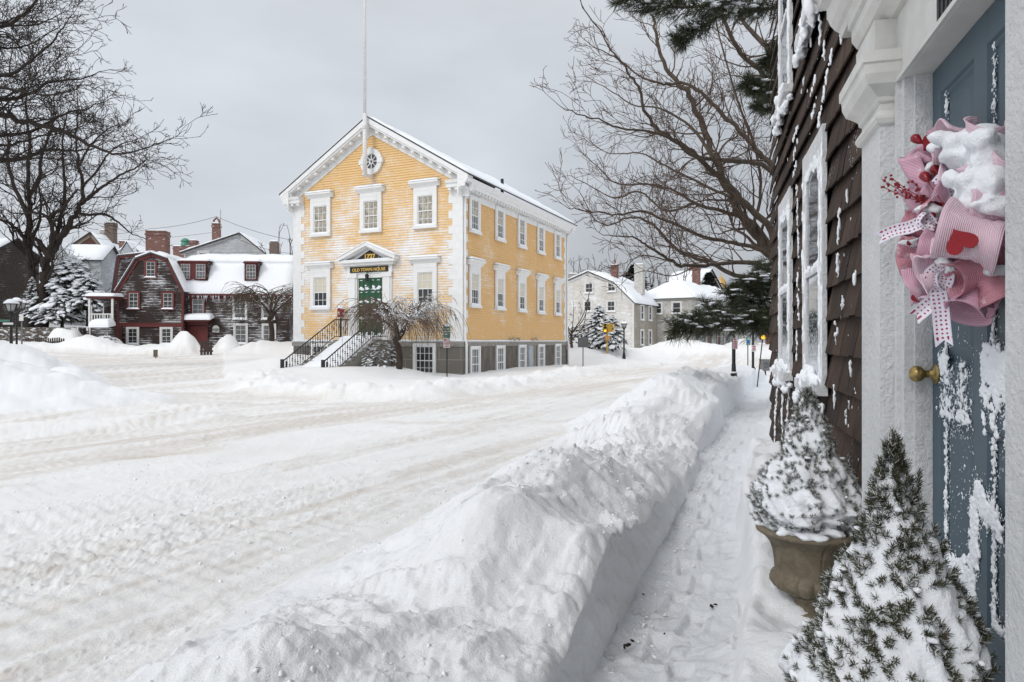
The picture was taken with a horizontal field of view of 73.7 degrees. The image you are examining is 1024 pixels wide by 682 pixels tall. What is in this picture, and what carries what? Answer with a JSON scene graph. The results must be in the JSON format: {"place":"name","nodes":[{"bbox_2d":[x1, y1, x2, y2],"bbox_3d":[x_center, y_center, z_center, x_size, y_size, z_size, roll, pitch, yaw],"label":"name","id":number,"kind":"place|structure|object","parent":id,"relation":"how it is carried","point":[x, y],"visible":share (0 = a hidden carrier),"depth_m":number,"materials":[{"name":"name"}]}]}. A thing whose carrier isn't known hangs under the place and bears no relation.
{"place":"outdoors","nodes":[
{"label":"outdoors","id":0,"kind":"place"},
{"bbox_2d":[0,342,770,681],"bbox_3d":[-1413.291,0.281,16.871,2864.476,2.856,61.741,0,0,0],"label":"road","id":1,"kind":"structure","parent":0,"point":[60,620],"depth_m":6.82,"materials":[{"name":"snow"}]},
{"bbox_2d":[0,297,19,343],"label":"street lamp","id":2,"kind":"object","parent":1,"relation":"on","point":[11,304],"visible":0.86,"depth_m":26.95,"materials":[{"name":"black metal"}]},
{"bbox_2d":[13,296,22,343],"bbox_3d":[-23.945,-0.065,33.000,0.533,4.222,0.533,0,0,0],"label":"street lamp","id":3,"kind":"object","parent":1,"relation":"on","point":[19,300],"visible":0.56,"depth_m":32.97,"materials":[{"name":"black metal"}]},
{"bbox_2d":[19,298,27,343],"bbox_3d":[-27.288,-0.275,38.000,0.559,4.213,0.559,0,0,0],"label":"street lamp","id":4,"kind":"object","parent":1,"relation":"on","point":[23,304],"visible":0.48,"depth_m":37.96,"materials":[{"name":"black metal"}]},
{"bbox_2d":[0,340,177,414],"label":"snow heap","id":5,"kind":"object","parent":1,"relation":"on","point":[33,380],"visible":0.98,"depth_m":14.66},
{"bbox_2d":[0,0,214,201],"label":"bare tree","id":6,"kind":"object","parent":1,"relation":"on","point":[24,82],"visible":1,"depth_m":23.57,"materials":[{"name":"brown plant"}]},
{"bbox_2d":[12,366,753,681],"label":"snow crumbs","id":7,"kind":"object","parent":1,"relation":"on","point":[444,673],"visible":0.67,"depth_m":4.67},
{"bbox_2d":[115,362,765,681],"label":"snow bank","id":8,"kind":"structure","parent":1,"relation":"on","point":[575,583],"depth_m":3.14,"materials":[{"name":"snow"}]},
{"bbox_2d":[730,327,737,375],"bbox_3d":[5.388,0.405,16.597,0.209,1.698,0.278,0,0,-34],"label":"sign post","id":9,"kind":"object","parent":8,"relation":"on","point":[733,372],"visible":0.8,"depth_m":16.56,"materials":[{"name":"black metal"}]},
{"bbox_2d":[751,332,755,369],"bbox_3d":[8.297,0.525,23.496,0.200,1.740,0.198,0,0,0],"label":"street sign","id":10,"kind":"object","parent":8,"relation":"on","point":[753,348],"visible":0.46,"depth_m":23.46,"materials":[{"name":"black metal"}]},
{"bbox_2d":[0,0,777,342],"label":"sky","id":11,"kind":"structure","parent":0,"point":[282,80],"materials":[{"name":"grey"}]},
{"bbox_2d":[2,322,777,394],"bbox_3d":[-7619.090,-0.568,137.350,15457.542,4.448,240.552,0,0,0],"label":"snow field","id":12,"kind":"structure","parent":0,"point":[256,364],"depth_m":32.01,"materials":[{"name":"snow"}]},
{"bbox_2d":[0,237,40,326],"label":"dark house","id":13,"kind":"structure","parent":12,"relation":"on","point":[13,272],"depth_m":54.23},
{"bbox_2d":[23,277,37,324],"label":"snowy spruce","id":14,"kind":"object","parent":12,"relation":"on","point":[30,287],"visible":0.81,"depth_m":49.13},
{"bbox_2d":[0,327,85,341],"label":"stone wall","id":15,"kind":"structure","parent":12,"relation":"on","point":[36,332],"depth_m":47.30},
{"bbox_2d":[25,337,64,342],"bbox_3d":[-30.480,0.347,44.620,2.592,1.164,0.080,0,0,0],"label":"picket fence","id":16,"kind":"object","parent":12,"relation":"on","point":[56,340],"visible":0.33,"depth_m":44.58,"materials":[{"name":"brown wood"}]},
{"bbox_2d":[29,307,74,325],"bbox_3d":[-32.689,-1.680,48.597,3.129,1.535,2.682,0,0,0],"label":"snowy bush","id":17,"kind":"object","parent":12,"relation":"on","point":[57,322],"visible":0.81,"depth_m":47.94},
{"bbox_2d":[0,76,112,326],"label":"bare tree","id":18,"kind":"object","parent":12,"relation":"on","point":[28,253],"visible":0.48,"depth_m":50.33,"materials":[{"name":"brown plant"}]},
{"bbox_2d":[32,287,87,326],"bbox_3d":[-32.389,-2.343,49.314,3.383,3.042,3.468,0,0,20],"label":"snowy spruce","id":19,"kind":"object","parent":12,"relation":"on","point":[80,318],"visible":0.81,"depth_m":48.63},
{"bbox_2d":[20,255,103,321],"bbox_3d":[-33.112,-3.850,51.008,6.435,5.129,6.830,0,0,0],"label":"snowy spruce","id":20,"kind":"object","parent":12,"relation":"on","point":[68,276],"visible":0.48,"depth_m":49.74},
{"bbox_2d":[54,274,105,325],"bbox_3d":[-31.099,-2.999,50.162,4.040,3.857,4.359,0,0,0],"label":"snowy spruce","id":21,"kind":"object","parent":12,"relation":"on","point":[91,282],"visible":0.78,"depth_m":49.34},
{"bbox_2d":[51,242,119,325],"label":"pale cottage","id":22,"kind":"structure","parent":12,"relation":"on","point":[102,256],"depth_m":62.81,"materials":[{"name":"white paint"}]},
{"bbox_2d":[0,80,173,326],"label":"bare tree","id":23,"kind":"object","parent":12,"relation":"on","point":[56,238],"visible":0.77,"depth_m":49.32,"materials":[{"name":"brown plant"}]},
{"bbox_2d":[77,306,104,334],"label":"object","id":24,"kind":"structure","parent":12,"relation":"on","point":[93,318],"depth_m":48.01,"materials":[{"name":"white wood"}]},
{"bbox_2d":[85,292,123,341],"bbox_3d":[-28.145,-1.257,47.274,1.950,4.215,3.200,0,0,-5],"label":"porch","id":25,"kind":"object","parent":12,"relation":"on","point":[107,325],"visible":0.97,"depth_m":46.60,"materials":[{"name":"white paint"}]},
{"bbox_2d":[72,218,141,248],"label":"brown gable house","id":26,"kind":"structure","parent":12,"relation":"on","point":[103,235],"depth_m":77.49,"materials":[{"name":"red"}]},
{"bbox_2d":[118,240,145,253],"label":"dormer house","id":27,"kind":"structure","parent":12,"relation":"on","point":[126,247],"depth_m":71.60,"materials":[{"name":"white paint"}]},
{"bbox_2d":[114,230,189,345],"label":"gambrel house","id":28,"kind":"structure","parent":12,"relation":"on","point":[152,287],"depth_m":48.19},
{"bbox_2d":[126,327,139,344],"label":"window","id":29,"kind":"structure","parent":28,"relation":"in","point":[132,333],"depth_m":48.03,"materials":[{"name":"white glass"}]},
{"bbox_2d":[111,250,155,292],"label":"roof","id":30,"kind":"structure","parent":28,"relation":"attached to","point":[123,262],"depth_m":51.23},
{"bbox_2d":[126,291,140,309],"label":"window","id":31,"kind":"structure","parent":28,"relation":"in","point":[133,297],"depth_m":48.04,"materials":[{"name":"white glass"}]},
{"bbox_2d":[143,260,157,278],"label":"window","id":32,"kind":"structure","parent":28,"relation":"in","point":[150,266],"depth_m":48.13,"materials":[{"name":"white glass"}]},
{"bbox_2d":[160,327,172,343],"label":"window","id":33,"kind":"structure","parent":28,"relation":"in","point":[166,333],"depth_m":48.24,"materials":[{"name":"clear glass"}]},
{"bbox_2d":[160,291,174,309],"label":"window","id":34,"kind":"structure","parent":28,"relation":"in","point":[167,297],"depth_m":48.24,"materials":[{"name":"clear glass"}]},
{"bbox_2d":[172,238,199,257],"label":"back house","id":35,"kind":"structure","parent":12,"relation":"on","point":[186,243],"depth_m":78.51,"materials":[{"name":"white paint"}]},
{"bbox_2d":[200,340,212,354],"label":"wooden gate","id":36,"kind":"structure","parent":12,"relation":"on","point":[204,348],"depth_m":43.58,"materials":[{"name":"brown wood"}]},
{"bbox_2d":[179,210,268,257],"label":"gable house","id":37,"kind":"structure","parent":12,"relation":"on","point":[227,244],"depth_m":64.29,"materials":[{"name":"white paint"}]},
{"bbox_2d":[177,240,292,349],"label":"long wing","id":38,"kind":"structure","parent":12,"relation":"on","point":[208,277],"depth_m":49.74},
{"bbox_2d":[190,299,204,313],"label":"window","id":39,"kind":"structure","parent":38,"relation":"in","point":[196,305],"depth_m":49.37,"materials":[{"name":"grey glass"}]},
{"bbox_2d":[187,322,209,343],"bbox_3d":[-22.700,-0.275,49.263,1.600,2.250,0.300,0,0,-5],"label":"door","id":40,"kind":"structure","parent":38,"relation":"in","point":[199,332],"depth_m":49.31,"materials":[{"name":"red wood"}]},
{"bbox_2d":[232,299,247,319],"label":"window","id":41,"kind":"structure","parent":38,"relation":"in","point":[235,313],"depth_m":49.61,"materials":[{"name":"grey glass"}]},
{"bbox_2d":[233,323,247,344],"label":"window","id":42,"kind":"structure","parent":38,"relation":"in","point":[241,335],"depth_m":49.63,"materials":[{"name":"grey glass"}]},
{"bbox_2d":[261,300,275,319],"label":"window","id":43,"kind":"structure","parent":38,"relation":"in","point":[265,315],"depth_m":49.77,"materials":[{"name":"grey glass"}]},
{"bbox_2d":[262,324,275,339],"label":"window","id":44,"kind":"structure","parent":38,"relation":"in","point":[265,327],"depth_m":49.80,"materials":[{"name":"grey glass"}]},
{"bbox_2d":[211,281,292,340],"bbox_3d":[-15.557,-1.774,44.983,7.087,4.181,7.006,0,0,43],"label":"weeping tree","id":45,"kind":"object","parent":12,"relation":"on","point":[278,303],"visible":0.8,"depth_m":44.38,"materials":[{"name":"brown plant"}]},
{"bbox_2d":[259,223,292,254],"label":"bare tree","id":46,"kind":"object","parent":12,"relation":"on","point":[279,235],"visible":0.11,"depth_m":62.56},
{"bbox_2d":[280,318,390,367],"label":"entrance stairs","id":47,"kind":"structure","parent":12,"relation":"on","point":[345,351],"depth_m":29.70,"materials":[{"name":"stone"}]},
{"bbox_2d":[337,305,343,335],"bbox_3d":[-8.072,0.120,32.294,0.408,3.659,0.279,0,0,24],"label":"alarm box","id":48,"kind":"object","parent":12,"relation":"on","point":[341,307],"visible":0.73,"depth_m":32.24,"materials":[{"name":"red paint"}]},
{"bbox_2d":[361,342,396,367],"bbox_3d":[-5.508,0.619,28.902,1.756,1.151,1.774,0,0,0],"label":"snowy bush","id":49,"kind":"object","parent":12,"relation":"on","point":[370,359],"visible":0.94,"depth_m":28.79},
{"bbox_2d":[331,287,470,368],"bbox_3d":[-4.674,-0.329,28.152,5.099,3.538,5.782,0,0,-27],"label":"weeping tree","id":50,"kind":"object","parent":12,"relation":"on","point":[397,326],"visible":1,"depth_m":27.68,"materials":[{"name":"brown plant"}]},
{"bbox_2d":[279,0,576,374],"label":"town hall","id":51,"kind":"structure","parent":12,"relation":"on","point":[374,205],"depth_m":32.17,"materials":[{"name":"wood"}]},
{"bbox_2d":[304,189,333,236],"bbox_3d":[-9.318,-6.166,32.979,1.560,2.212,0.300,0,0,24],"label":"window","id":52,"kind":"structure","parent":51,"relation":"in","point":[320,200],"depth_m":33.03,"materials":[{"name":"white paint"}]},
{"bbox_2d":[304,261,333,309],"bbox_3d":[-9.318,-2.687,32.979,1.560,2.354,0.300,0,0,24],"label":"window","id":53,"kind":"structure","parent":51,"relation":"in","point":[320,271],"depth_m":33.03,"materials":[{"name":"white paint"}]},
{"bbox_2d":[311,343,329,354],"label":"window","id":54,"kind":"structure","parent":51,"relation":"in","point":[317,344],"depth_m":33.12,"materials":[{"name":"white paint"}]},
{"bbox_2d":[354,183,384,233],"bbox_3d":[-6.632,-6.166,31.784,1.560,2.212,0.300,0,0,24],"label":"window","id":55,"kind":"structure","parent":51,"relation":"in","point":[369,212],"depth_m":31.83,"materials":[{"name":"white paint"}]},
{"bbox_2d":[407,177,440,228],"bbox_3d":[-3.937,-6.166,30.584,1.560,2.212,0.300,0,0,24],"label":"window","id":56,"kind":"structure","parent":51,"relation":"in","point":[425,189],"depth_m":30.64,"materials":[{"name":"white paint"}]},
{"bbox_2d":[407,254,440,307],"bbox_3d":[-3.937,-2.687,30.584,1.560,2.354,0.300,0,0,24],"label":"window","id":57,"kind":"structure","parent":51,"relation":"in","point":[424,266],"depth_m":30.65,"materials":[{"name":"white paint"}]},
{"bbox_2d":[413,343,435,372],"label":"window","id":58,"kind":"structure","parent":51,"relation":"in","point":[424,360],"depth_m":30.67,"materials":[{"name":"white paint"}]},
{"bbox_2d":[468,194,481,234],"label":"window","id":59,"kind":"structure","parent":51,"relation":"in","point":[474,202],"depth_m":30.96,"materials":[{"name":"white paint"}]},
{"bbox_2d":[469,346,480,372],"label":"window","id":60,"kind":"structure","parent":51,"relation":"in","point":[474,351],"depth_m":30.93,"materials":[{"name":"white paint"}]},
{"bbox_2d":[467,256,486,307],"bbox_3d":[-1.594,-2.636,30.916,0.300,2.273,1.400,0,0,24],"label":"window","id":61,"kind":"structure","parent":51,"relation":"in","point":[475,264],"depth_m":30.90,"materials":[{"name":"white paint"}]},
{"bbox_2d":[495,205,506,242],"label":"window","id":62,"kind":"structure","parent":51,"relation":"in","point":[499,211],"depth_m":33.41,"materials":[{"name":"white paint"}]},
{"bbox_2d":[496,345,505,369],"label":"window","id":63,"kind":"structure","parent":51,"relation":"in","point":[500,349],"depth_m":33.49,"materials":[{"name":"white paint"}]},
{"bbox_2d":[493,263,509,310],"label":"window","id":64,"kind":"structure","parent":51,"relation":"in","point":[500,269],"depth_m":33.37,"materials":[{"name":"white paint"}]},
{"bbox_2d":[517,215,527,249],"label":"window","id":65,"kind":"structure","parent":51,"relation":"in","point":[521,221],"depth_m":35.92,"materials":[{"name":"white paint"}]},
{"bbox_2d":[518,345,526,366],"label":"window","id":66,"kind":"structure","parent":51,"relation":"in","point":[522,349],"depth_m":36.00,"materials":[{"name":"white paint"}]},
{"bbox_2d":[516,268,530,312],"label":"window","id":67,"kind":"structure","parent":51,"relation":"in","point":[522,274],"depth_m":35.87,"materials":[{"name":"white paint"}]},
{"bbox_2d":[528,346,533,366],"bbox_3d":[1.003,1.050,37.006,0.080,1.600,0.900,0,0,24],"label":"basement door","id":68,"kind":"structure","parent":51,"relation":"in","point":[530,348],"depth_m":37.00,"materials":[{"name":"blue paint"}]},
{"bbox_2d":[537,344,544,365],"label":"window","id":69,"kind":"structure","parent":51,"relation":"in","point":[541,347],"depth_m":38.31,"materials":[{"name":"white paint"}]},
{"bbox_2d":[537,223,545,255],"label":"window","id":70,"kind":"structure","parent":51,"relation":"in","point":[540,228],"depth_m":38.40,"materials":[{"name":"white paint"}]},
{"bbox_2d":[536,273,549,314],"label":"window","id":71,"kind":"structure","parent":51,"relation":"in","point":[541,278],"depth_m":38.38,"materials":[{"name":"white paint"}]},
{"bbox_2d":[554,230,561,260],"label":"window","id":72,"kind":"structure","parent":51,"relation":"in","point":[557,235],"depth_m":40.89,"materials":[{"name":"white paint"}]},
{"bbox_2d":[555,344,560,364],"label":"window","id":73,"kind":"structure","parent":51,"relation":"in","point":[557,346],"depth_m":40.87,"materials":[{"name":"white paint"}]},
{"bbox_2d":[553,277,565,315],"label":"window","id":74,"kind":"structure","parent":51,"relation":"in","point":[557,281],"depth_m":40.77,"materials":[{"name":"white paint"}]},
{"bbox_2d":[443,324,449,376],"bbox_3d":[-2.754,0.641,28.773,0.321,2.730,0.122,0,0,8],"label":"street sign","id":75,"kind":"object","parent":12,"relation":"on","point":[446,344],"visible":0.81,"depth_m":28.76,"materials":[{"name":"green metal"}]},
{"bbox_2d":[568,283,593,347],"bbox_3d":[4.469,-1.646,51.852,3.806,5.607,3.388,0,0,0],"label":"bare tree","id":76,"kind":"object","parent":12,"relation":"on","point":[571,337],"visible":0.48,"depth_m":51.75,"materials":[{"name":"brown plant"}]},
{"bbox_2d":[578,337,587,366],"bbox_3d":[3.642,0.821,34.977,0.540,2.068,0.105,0,0,0],"label":"street sign","id":77,"kind":"object","parent":12,"relation":"on","point":[582,342],"visible":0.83,"depth_m":34.94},
{"bbox_2d":[568,323,605,348],"bbox_3d":[6.236,-0.179,56.871,5.150,2.708,4.615,0,0,0],"label":"snowy bush","id":78,"kind":"object","parent":12,"relation":"on","point":[579,334],"visible":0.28,"depth_m":56.69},
{"bbox_2d":[582,304,614,348],"bbox_3d":[6.918,-0.924,56.121,3.634,4.170,3.714,0,0,0],"label":"snowy spruce","id":79,"kind":"object","parent":12,"relation":"on","point":[599,312],"visible":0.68,"depth_m":55.63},
{"bbox_2d":[602,323,614,353],"bbox_3d":[7.082,0.281,49.946,0.876,3.140,0.491,0,0,0],"label":"traffic signal","id":80,"kind":"object","parent":12,"relation":"on","point":[606,327],"visible":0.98,"depth_m":49.94,"materials":[{"name":"yellow"}]},
{"bbox_2d":[594,315,629,351],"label":"snowy spruce","id":81,"kind":"object","parent":12,"relation":"on","point":[601,340],"visible":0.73,"depth_m":53.59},
{"bbox_2d":[568,260,658,348],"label":"taupe gambrel house","id":82,"kind":"structure","parent":12,"relation":"on","point":[635,306],"depth_m":68.24,"materials":[{"name":"white paint"}]},
{"bbox_2d":[583,300,591,311],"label":"window","id":83,"kind":"structure","parent":82,"relation":"in","point":[584,301],"depth_m":68.33,"materials":[{"name":"white paint"}]},
{"bbox_2d":[584,282,593,293],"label":"window","id":84,"kind":"structure","parent":82,"relation":"in","point":[587,285],"depth_m":68.28,"materials":[{"name":"white paint"}]},
{"bbox_2d":[606,300,615,311],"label":"window","id":85,"kind":"structure","parent":82,"relation":"in","point":[610,304],"depth_m":67.10,"materials":[{"name":"white paint"}]},
{"bbox_2d":[606,281,616,292],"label":"window","id":86,"kind":"structure","parent":82,"relation":"in","point":[609,285],"depth_m":67.09,"materials":[{"name":"white paint"}]},
{"bbox_2d":[640,304,644,320],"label":"window","id":87,"kind":"structure","parent":82,"relation":"in","point":[641,306],"depth_m":67.83,"materials":[{"name":"white paint"}]},
{"bbox_2d":[640,329,644,345],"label":"window","id":88,"kind":"structure","parent":82,"relation":"in","point":[641,330],"depth_m":67.83,"materials":[{"name":"white paint"}]},
{"bbox_2d":[648,329,651,345],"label":"window","id":89,"kind":"structure","parent":82,"relation":"in","point":[649,330],"depth_m":69.95,"materials":[{"name":"white paint"}]},
{"bbox_2d":[620,321,627,358],"bbox_3d":[8.531,0.385,52.000,0.559,3.937,0.559,0,0,0],"label":"street lamp","id":90,"kind":"object","parent":12,"relation":"on","point":[623,324],"visible":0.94,"depth_m":51.95,"materials":[{"name":"black metal"}]},
{"bbox_2d":[622,264,654,290],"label":"evergreen","id":91,"kind":"object","parent":12,"relation":"on","point":[630,271],"visible":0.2,"depth_m":79.61,"materials":[{"name":"green plant"}]},
{"bbox_2d":[645,259,689,288],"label":"bare tree","id":92,"kind":"object","parent":12,"relation":"on","point":[668,274],"visible":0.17,"depth_m":94.99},
{"bbox_2d":[667,263,722,288],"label":"gable house","id":93,"kind":"structure","parent":12,"relation":"on","point":[689,276],"depth_m":97.89,"materials":[{"name":"white paint"}]},
{"bbox_2d":[648,267,747,344],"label":"house","id":94,"kind":"structure","parent":12,"relation":"on","point":[679,295],"depth_m":72.03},
{"bbox_2d":[657,302,662,314],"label":"window","id":95,"kind":"structure","parent":94,"relation":"in","point":[659,309],"depth_m":71.94,"materials":[{"name":"white paint"}]},
{"bbox_2d":[671,301,681,313],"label":"window","id":96,"kind":"structure","parent":94,"relation":"in","point":[678,304],"depth_m":70.93,"materials":[{"name":"white paint"}]},
{"bbox_2d":[700,272,718,287],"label":"evergreen","id":97,"kind":"object","parent":12,"relation":"on","point":[708,277],"visible":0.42,"depth_m":91.70,"materials":[{"name":"green plant"}]},
{"bbox_2d":[591,375,771,681],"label":"path","id":98,"kind":"structure","parent":0,"point":[695,628],"depth_m":3.98,"materials":[{"name":"snow"}]},
{"bbox_2d":[757,334,765,386],"bbox_3d":[7.820,0.741,21.480,0.298,1.986,0.160,0,0,0],"label":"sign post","id":99,"kind":"object","parent":98,"relation":"on","point":[762,338],"visible":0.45,"depth_m":21.48,"materials":[{"name":"black metal"}]},
{"bbox_2d":[759,359,769,375],"bbox_3d":[10.725,1.243,29.000,0.440,0.940,0.400,0,0,-10],"label":"news box","id":100,"kind":"object","parent":98,"relation":"on","point":[764,365],"visible":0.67,"depth_m":28.86,"materials":[{"name":"grey metal"}]},
{"bbox_2d":[730,393,816,681],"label":"snow verge","id":101,"kind":"structure","parent":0,"point":[770,618],"depth_m":3.52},
{"bbox_2d":[530,0,777,342],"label":"bare tree","id":102,"kind":"object","parent":101,"relation":"on","point":[735,199],"visible":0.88,"depth_m":15.67,"materials":[{"name":"brown plant"}]},
{"bbox_2d":[607,0,777,346],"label":"pine tree","id":103,"kind":"object","parent":101,"relation":"on","point":[716,317],"visible":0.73,"depth_m":12.99,"materials":[{"name":"green plant"}]},
{"bbox_2d":[788,669,796,681],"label":"stone urn","id":104,"kind":"object","parent":101,"relation":"on","point":[792,672],"visible":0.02,"depth_m":1.84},
{"bbox_2d":[778,426,1004,681],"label":"dwarf spruce","id":105,"kind":"object","parent":104,"relation":"in","point":[893,603],"visible":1,"depth_m":1.71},
{"bbox_2d":[754,520,857,618],"bbox_3d":[1.512,1.141,3.497,0.511,0.519,0.510,0,0,0],"label":"stone urn","id":106,"kind":"object","parent":101,"relation":"on","point":[803,559],"visible":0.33,"depth_m":3.35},
{"bbox_2d":[745,386,861,536],"bbox_3d":[1.526,0.619,3.487,0.587,0.784,0.560,0,0,0],"label":"dwarf spruce","id":107,"kind":"object","parent":106,"relation":"in","point":[807,478],"visible":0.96,"depth_m":3.37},
{"bbox_2d":[769,0,1023,681],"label":"shingled house","id":108,"kind":"structure","parent":101,"relation":"on","point":[866,90],"depth_m":2.51,"materials":[{"name":"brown wood"}]},
{"bbox_2d":[770,186,792,393],"bbox_3d":[2.562,-0.446,6.495,0.113,1.848,1.040,0,0,16],"label":"window","id":109,"kind":"structure","parent":108,"relation":"in","point":[781,370],"depth_m":6.36,"materials":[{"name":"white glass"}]},
{"bbox_2d":[770,0,793,135],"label":"window","id":110,"kind":"structure","parent":108,"relation":"in","point":[785,7],"depth_m":6.42,"materials":[{"name":"white glass"}]},
{"bbox_2d":[792,0,821,67],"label":"window","id":111,"kind":"structure","parent":108,"relation":"in","point":[802,38],"depth_m":4.98,"materials":[{"name":"glass"}]},
{"bbox_2d":[792,123,827,413],"bbox_3d":[2.090,-0.451,4.808,0.117,1.878,0.981,0,0,16],"label":"window","id":112,"kind":"structure","parent":108,"relation":"in","point":[813,373],"depth_m":4.70,"materials":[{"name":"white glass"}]},
{"bbox_2d":[909,0,1004,681],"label":"door","id":113,"kind":"structure","parent":108,"relation":"in","point":[967,376],"depth_m":2.03,"materials":[{"name":"blue wood"}]},
{"bbox_2d":[874,116,1004,346],"bbox_3d":[1.206,-0.310,1.880,0.287,0.655,0.552,0,0,6],"label":"wreath","id":114,"kind":"object","parent":113,"relation":"attached to","point":[950,261],"visible":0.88,"depth_m":1.81,"materials":[{"name":"fabric"}]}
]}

